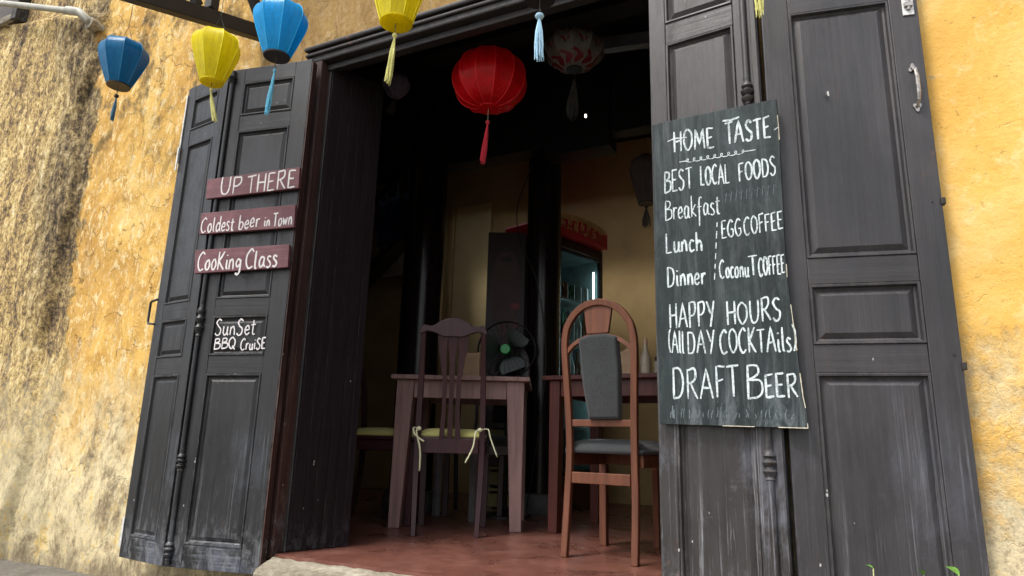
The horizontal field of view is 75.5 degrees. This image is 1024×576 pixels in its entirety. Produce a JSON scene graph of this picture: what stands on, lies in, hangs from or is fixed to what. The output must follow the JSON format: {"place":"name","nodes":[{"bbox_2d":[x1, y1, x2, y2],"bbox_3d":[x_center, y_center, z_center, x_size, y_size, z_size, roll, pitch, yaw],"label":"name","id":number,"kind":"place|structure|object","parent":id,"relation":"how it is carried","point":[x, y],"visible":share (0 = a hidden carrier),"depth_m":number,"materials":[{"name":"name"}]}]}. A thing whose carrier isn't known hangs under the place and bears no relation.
{"place":"outdoors","nodes":[
{"label":"outdoors","id":0,"kind":"place"},
{"bbox_2d":[0,559,90,575],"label":"street","id":1,"kind":"structure","parent":0,"point":[10,568],"depth_m":3.11,"materials":[{"name":"concrete"}]},
{"bbox_2d":[253,557,410,575],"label":"threshold step","id":2,"kind":"object","parent":1,"relation":"on","point":[274,566],"visible":1,"depth_m":2.30,"materials":[{"name":"stone"}]},
{"bbox_2d":[0,0,1023,575],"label":"house front","id":3,"kind":"structure","parent":1,"relation":"on","point":[86,190],"depth_m":3.37,"materials":[{"name":"yellow paint"}]},
{"bbox_2d":[0,0,30,27],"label":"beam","id":4,"kind":"structure","parent":3,"relation":"attached to","point":[9,15],"depth_m":4.55,"materials":[{"name":"brown wood"}]},
{"bbox_2d":[0,0,104,32],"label":"pipe","id":5,"kind":"object","parent":3,"relation":"attached to","point":[92,25],"depth_m":4.06,"materials":[{"name":"metal"}]},
{"bbox_2d":[121,0,259,41],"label":"awning bracket","id":6,"kind":"object","parent":3,"relation":"attached to","point":[208,13],"visible":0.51,"depth_m":3.02,"materials":[{"name":"paint"}]},
{"bbox_2d":[266,0,600,558],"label":"door frame","id":7,"kind":"object","parent":3,"relation":"attached to","point":[450,22],"visible":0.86,"depth_m":2.82,"materials":[{"name":"brown wood"}]},
{"bbox_2d":[119,59,316,574],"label":"folding door","id":8,"kind":"structure","parent":7,"relation":"attached to","point":[200,493],"depth_m":2.81,"materials":[{"name":"paint"}]},
{"bbox_2d":[119,79,229,565],"bbox_3d":[-1.516,0.062,2.985,0.372,2.190,0.048,-7,-16,32],"label":"door leaf","id":9,"kind":"structure","parent":8,"relation":"in","point":[146,521],"depth_m":2.92,"materials":[{"name":"paint"}]},
{"bbox_2d":[163,59,316,574],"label":"door leaf","id":10,"kind":"structure","parent":8,"relation":"in","point":[221,512],"depth_m":2.75,"materials":[{"name":"paint"}]},
{"bbox_2d":[194,244,290,274],"bbox_3d":[-1.161,-0.112,2.841,0.476,0.126,0.027,-2,-14,15],"label":"sign board","id":11,"kind":"object","parent":8,"relation":"attached to","point":[223,260],"visible":1,"depth_m":2.83,"materials":[{"name":"red paint"}]},
{"bbox_2d":[199,205,296,234],"bbox_3d":[-1.150,-0.293,2.881,0.482,0.106,0.027,-2,-14,15],"label":"sign board","id":12,"kind":"object","parent":8,"relation":"attached to","point":[259,219],"visible":1,"depth_m":2.87,"materials":[{"name":"red paint"}]},
{"bbox_2d":[206,167,301,199],"bbox_3d":[-1.142,-0.458,2.918,0.476,0.112,0.028,-2,-14,15],"label":"sign board","id":13,"kind":"object","parent":8,"relation":"attached to","point":[259,183],"visible":1,"depth_m":2.90,"materials":[{"name":"red paint"}]},
{"bbox_2d":[649,0,989,575],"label":"folding door","id":14,"kind":"structure","parent":7,"relation":"attached to","point":[883,476],"depth_m":1.82,"materials":[{"name":"grey paint"}]},
{"bbox_2d":[649,0,794,575],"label":"door leaf","id":15,"kind":"structure","parent":14,"relation":"in","point":[725,510],"depth_m":1.90,"materials":[{"name":"grey paint"}]},
{"bbox_2d":[652,99,808,428],"bbox_3d":[0.619,-0.082,1.950,0.407,0.968,0.014,-7,-15,32],"label":"chalkboard","id":16,"kind":"object","parent":14,"relation":"attached to","point":[727,346],"visible":1,"depth_m":1.94,"materials":[{"name":"black wood"}]},
{"bbox_2d":[760,0,989,575],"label":"door leaf","id":17,"kind":"structure","parent":14,"relation":"in","point":[883,472],"depth_m":1.79,"materials":[{"name":"grey paint"}]},
{"bbox_2d":[376,12,651,185],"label":"ceiling","id":18,"kind":"structure","parent":3,"relation":"attached to","point":[391,166],"depth_m":4.77,"materials":[{"name":"brown wood"}]},
{"bbox_2d":[382,57,409,115],"bbox_3d":[-0.699,-1.389,4.048,0.156,0.699,0.156,1,-13,4],"label":"silk lantern","id":19,"kind":"object","parent":18,"relation":"hanging from","point":[398,87],"visible":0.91,"depth_m":3.97,"materials":[{"name":"black fabric"}]},
{"bbox_2d":[379,105,414,155],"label":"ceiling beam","id":20,"kind":"structure","parent":18,"relation":"attached to","point":[396,133],"depth_m":5.33,"materials":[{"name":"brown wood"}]},
{"bbox_2d":[452,31,526,164],"bbox_3d":[-0.098,-1.233,3.170,0.357,1.368,0.357,-3,-14,19],"label":"silk lantern","id":21,"kind":"object","parent":18,"relation":"hanging from","point":[488,80],"visible":1,"depth_m":3.00,"materials":[{"name":"red fabric"}]},
{"bbox_2d":[448,72,546,172],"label":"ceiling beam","id":22,"kind":"structure","parent":18,"relation":"attached to","point":[517,133],"depth_m":4.84,"materials":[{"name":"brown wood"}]},
{"bbox_2d":[516,146,545,511],"bbox_3d":[0.122,0.194,4.331,0.220,2.432,0.084,2,-13,-3],"label":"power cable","id":23,"kind":"object","parent":22,"relation":"hanging from","point":[544,330],"visible":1,"depth_m":4.32,"materials":[{"name":"black rubber"}]},
{"bbox_2d":[349,0,648,82],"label":"ceiling beam","id":24,"kind":"structure","parent":18,"relation":"attached to","point":[586,15],"depth_m":4.05,"materials":[{"name":"brown wood"}]},
{"bbox_2d":[544,14,603,120],"bbox_3d":[0.316,-1.342,3.332,0.308,1.060,0.294,-5,-15,26],"label":"silk lantern","id":25,"kind":"object","parent":18,"relation":"hanging from","point":[573,50],"visible":0.99,"depth_m":3.21,"materials":[{"name":"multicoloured fabric"}]},
{"bbox_2d":[545,57,616,164],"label":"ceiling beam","id":26,"kind":"structure","parent":18,"relation":"attached to","point":[582,137],"depth_m":4.58,"materials":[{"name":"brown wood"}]},
{"bbox_2d":[584,73,586,117],"bbox_3d":[0.466,-1.366,4.179,0.016,0.629,0.015,-5,-15,26],"label":"pendant bulb","id":27,"kind":"object","parent":18,"relation":"hanging from","point":[585,112],"visible":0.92,"depth_m":4.13,"materials":[{"name":"white glass"}]},
{"bbox_2d":[603,31,649,53],"bbox_3d":[0.688,-1.325,3.540,1.058,0.190,0.050,-5,-15,26],"label":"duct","id":28,"kind":"object","parent":18,"relation":"attached to","point":[626,42],"visible":0.29,"depth_m":3.56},
{"bbox_2d":[610,49,651,138],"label":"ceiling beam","id":29,"kind":"structure","parent":18,"relation":"attached to","point":[629,77],"depth_m":4.46,"materials":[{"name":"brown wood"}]},
{"bbox_2d":[629,27,652,228],"bbox_3d":[0.817,-1.012,4.069,0.188,1.343,0.188,13,-17,-40],"label":"silk lantern","id":30,"kind":"object","parent":18,"relation":"hanging from","point":[640,171],"visible":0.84,"depth_m":3.92,"materials":[{"name":"beige fabric"}]},
{"bbox_2d":[947,566,959,575],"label":"weed","id":31,"kind":"object","parent":1,"relation":"on","point":[955,570],"visible":1,"depth_m":1.44,"materials":[{"name":"green plant"}]},
{"bbox_2d":[376,194,408,248],"bbox_3d":[-0.952,-0.564,5.502,0.420,0.460,0.086,-5,-15,26],"label":"blue cloth","id":32,"kind":"object","parent":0,"point":[391,222],"visible":0.8,"depth_m":5.52,"materials":[{"name":"fabric"}]},
{"bbox_2d":[275,486,661,575],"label":"floor","id":33,"kind":"structure","parent":0,"point":[448,545],"depth_m":2.88,"materials":[{"name":"red tile"}]},
{"bbox_2d":[285,70,383,551],"bbox_3d":[-0.777,0.025,2.961,0.276,2.144,0.045,14,-18,-42],"label":"plank partition","id":34,"kind":"object","parent":33,"relation":"on","point":[322,488],"visible":0.95,"depth_m":2.91,"materials":[{"name":"brown wood"}]},
{"bbox_2d":[351,363,419,526],"bbox_3d":[-0.740,0.784,3.791,0.488,1.054,0.374,1,-13,4],"label":"dining chair","id":35,"kind":"object","parent":33,"relation":"on","point":[381,438],"visible":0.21,"depth_m":3.60,"materials":[{"name":"brown wood"}]},
{"bbox_2d":[368,162,410,289],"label":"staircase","id":36,"kind":"structure","parent":33,"relation":"on","point":[385,259],"depth_m":6.03,"materials":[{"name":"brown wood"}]},
{"bbox_2d":[381,72,451,512],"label":"column","id":37,"kind":"structure","parent":33,"relation":"on","point":[422,283],"depth_m":4.56,"materials":[{"name":"paint"}]},
{"bbox_2d":[410,318,497,537],"bbox_3d":[-0.279,0.717,3.450,0.430,1.054,0.488,2,-13,0],"label":"dining chair","id":38,"kind":"object","parent":33,"relation":"on","point":[449,439],"visible":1,"depth_m":3.30,"materials":[{"name":"brown wood"}]},
{"bbox_2d":[388,374,531,531],"bbox_3d":[-0.274,0.929,3.782,0.750,0.788,0.680,1,-13,3],"label":"dining table","id":39,"kind":"object","parent":33,"relation":"on","point":[510,393],"visible":0.83,"depth_m":3.53,"materials":[{"name":"brown wood"}]},
{"bbox_2d":[463,352,480,375],"bbox_3d":[-0.237,0.469,3.912,0.110,0.170,0.024,-5,-15,26],"label":"menu stand","id":40,"kind":"object","parent":39,"relation":"on","point":[472,365],"visible":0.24,"depth_m":3.90,"materials":[{"name":"brown wood"}]},
{"bbox_2d":[442,373,504,516],"bbox_3d":[-0.217,0.918,4.307,0.374,1.054,0.488,1,-13,3],"label":"dining chair","id":41,"kind":"object","parent":33,"relation":"on","point":[445,492],"visible":0.16,"depth_m":4.03,"materials":[{"name":"brown wood"}]},
{"bbox_2d":[432,344,529,521],"bbox_3d":[-0.180,0.863,4.140,0.478,1.088,0.375,14,-18,-42],"label":"arch back chair","id":42,"kind":"object","parent":33,"relation":"on","point":[500,443],"visible":0.27,"depth_m":4.04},
{"bbox_2d":[473,429,508,510],"bbox_3d":[-0.087,1.218,4.421,0.340,0.524,0.260,0,-13,6],"label":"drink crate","id":43,"kind":"object","parent":33,"relation":"on","point":[491,497],"visible":0.05,"depth_m":4.28,"materials":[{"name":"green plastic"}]},
{"bbox_2d":[485,232,525,507],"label":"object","id":44,"kind":"object","parent":33,"relation":"on","point":[505,296],"visible":0.38,"depth_m":4.72,"materials":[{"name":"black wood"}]},
{"bbox_2d":[353,137,658,505],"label":"back wall","id":45,"kind":"structure","parent":33,"relation":"on","point":[599,192],"depth_m":5.92,"materials":[{"name":"yellow paint"}]},
{"bbox_2d":[372,190,406,279],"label":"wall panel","id":46,"kind":"structure","parent":45,"relation":"attached to","point":[395,270],"depth_m":6.71,"materials":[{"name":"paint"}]},
{"bbox_2d":[441,203,492,493],"bbox_3d":[-0.420,0.479,6.086,0.435,2.700,0.050,-5,-15,26],"label":"wall casing","id":47,"kind":"object","parent":45,"relation":"attached to","point":[471,227],"depth_m":6.21,"materials":[{"name":"paint"}]},
{"bbox_2d":[477,321,535,518],"bbox_3d":[-0.032,0.825,4.231,0.376,1.208,0.340,0,-13,8],"label":"pedestal fan","id":48,"kind":"object","parent":33,"relation":"on","point":[511,362],"visible":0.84,"depth_m":4.21,"materials":[{"name":"black metal"}]},
{"bbox_2d":[524,154,563,515],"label":"column","id":49,"kind":"structure","parent":33,"relation":"on","point":[543,253],"depth_m":4.52,"materials":[{"name":"paint"}]},
{"bbox_2d":[505,213,606,502],"bbox_3d":[0.319,0.515,4.966,0.555,2.062,0.623,-11,-18,42],"label":"drinks cooler","id":50,"kind":"object","parent":33,"relation":"on","point":[583,243],"visible":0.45,"depth_m":4.88,"materials":[{"name":"red metal"}]},
{"bbox_2d":[560,247,600,472],"bbox_3d":[0.499,0.516,4.788,0.055,1.590,0.503,-11,-18,42],"label":"glass door","id":51,"kind":"structure","parent":50,"relation":"in","point":[580,273],"depth_m":4.82,"materials":[{"name":"clear glass"}]},
{"bbox_2d":[542,373,657,533],"bbox_3d":[0.718,0.892,3.529,0.920,0.800,0.680,-6,-15,29],"label":"dining table","id":52,"kind":"object","parent":33,"relation":"on","point":[648,392],"visible":0.3,"depth_m":3.48,"materials":[{"name":"red wood"}]},
{"bbox_2d":[620,348,629,373],"bbox_3d":[0.615,0.391,3.487,0.100,0.149,0.040,-6,-15,31],"label":"napkin holder","id":53,"kind":"object","parent":52,"relation":"on","point":[625,358],"visible":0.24,"depth_m":3.48,"materials":[{"name":"brown wood"}]},
{"bbox_2d":[640,337,650,372],"bbox_3d":[0.696,0.357,3.443,0.056,0.200,0.056,-5,-15,26],"label":"sauce bottle","id":54,"kind":"object","parent":52,"relation":"on","point":[645,362],"visible":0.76,"depth_m":3.42,"materials":[{"name":"beige glass"}]},
{"bbox_2d":[560,298,658,566],"bbox_3d":[0.466,0.605,2.885,0.364,1.056,0.464,-7,-15,32],"label":"arch back chair","id":55,"kind":"object","parent":33,"relation":"on","point":[600,356],"visible":0.91,"depth_m":2.74,"materials":[{"name":"orange wood"}]},
{"bbox_2d":[652,468,660,547],"bbox_3d":[0.929,0.654,3.042,0.364,1.056,0.464,11,-16,-34],"label":"arch back chair","id":56,"kind":"object","parent":33,"relation":"on","point":[656,509],"visible":0.03,"depth_m":3.02,"materials":[{"name":"orange wood"}]},
{"bbox_2d":[654,356,656,372],"bbox_3d":[0.753,0.394,3.370,0.058,0.098,0.058,-5,-15,26],"label":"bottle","id":57,"kind":"object","parent":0,"point":[655,366],"visible":0.24,"depth_m":3.36,"materials":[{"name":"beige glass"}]},
{"bbox_3d":[-0.481,-1.948,2.565,5.600,0.039,0.039,-5,-15,26],"label":"lantern pole","id":58,"kind":"object","parent":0,"visible":0},
{"bbox_2d":[98,6,149,120],"bbox_3d":[-1.751,-1.282,3.045,0.188,1.119,0.188,3,-13,-7],"label":"silk lantern","id":59,"kind":"object","parent":58,"relation":"hanging from","point":[124,61],"visible":1,"depth_m":2.93,"materials":[{"name":"blue fabric"}]},
{"bbox_2d":[191,0,240,121],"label":"silk lantern","id":60,"kind":"object","parent":58,"relation":"hanging from","point":[217,53],"visible":1,"depth_m":2.63,"materials":[{"name":"yellow fabric"}]},
{"bbox_2d":[253,0,307,115],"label":"silk lantern","id":61,"kind":"object","parent":58,"relation":"hanging from","point":[281,26],"visible":1,"depth_m":2.48,"materials":[{"name":"blue fabric"}]},
{"bbox_2d":[375,0,422,83],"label":"silk lantern","id":62,"kind":"object","parent":58,"relation":"hanging from","point":[396,16],"visible":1,"depth_m":2.24,"materials":[{"name":"yellow fabric"}]},
{"bbox_2d":[524,0,554,61],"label":"silk lantern","id":63,"kind":"object","parent":58,"relation":"hanging from","point":[539,5],"visible":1,"depth_m":1.99,"materials":[{"name":"blue fabric"}]},
{"bbox_2d":[754,0,763,17],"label":"silk lantern","id":64,"kind":"object","parent":58,"relation":"hanging from","point":[759,4],"visible":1,"depth_m":1.70,"materials":[{"name":"yellow fabric"}]}
]}

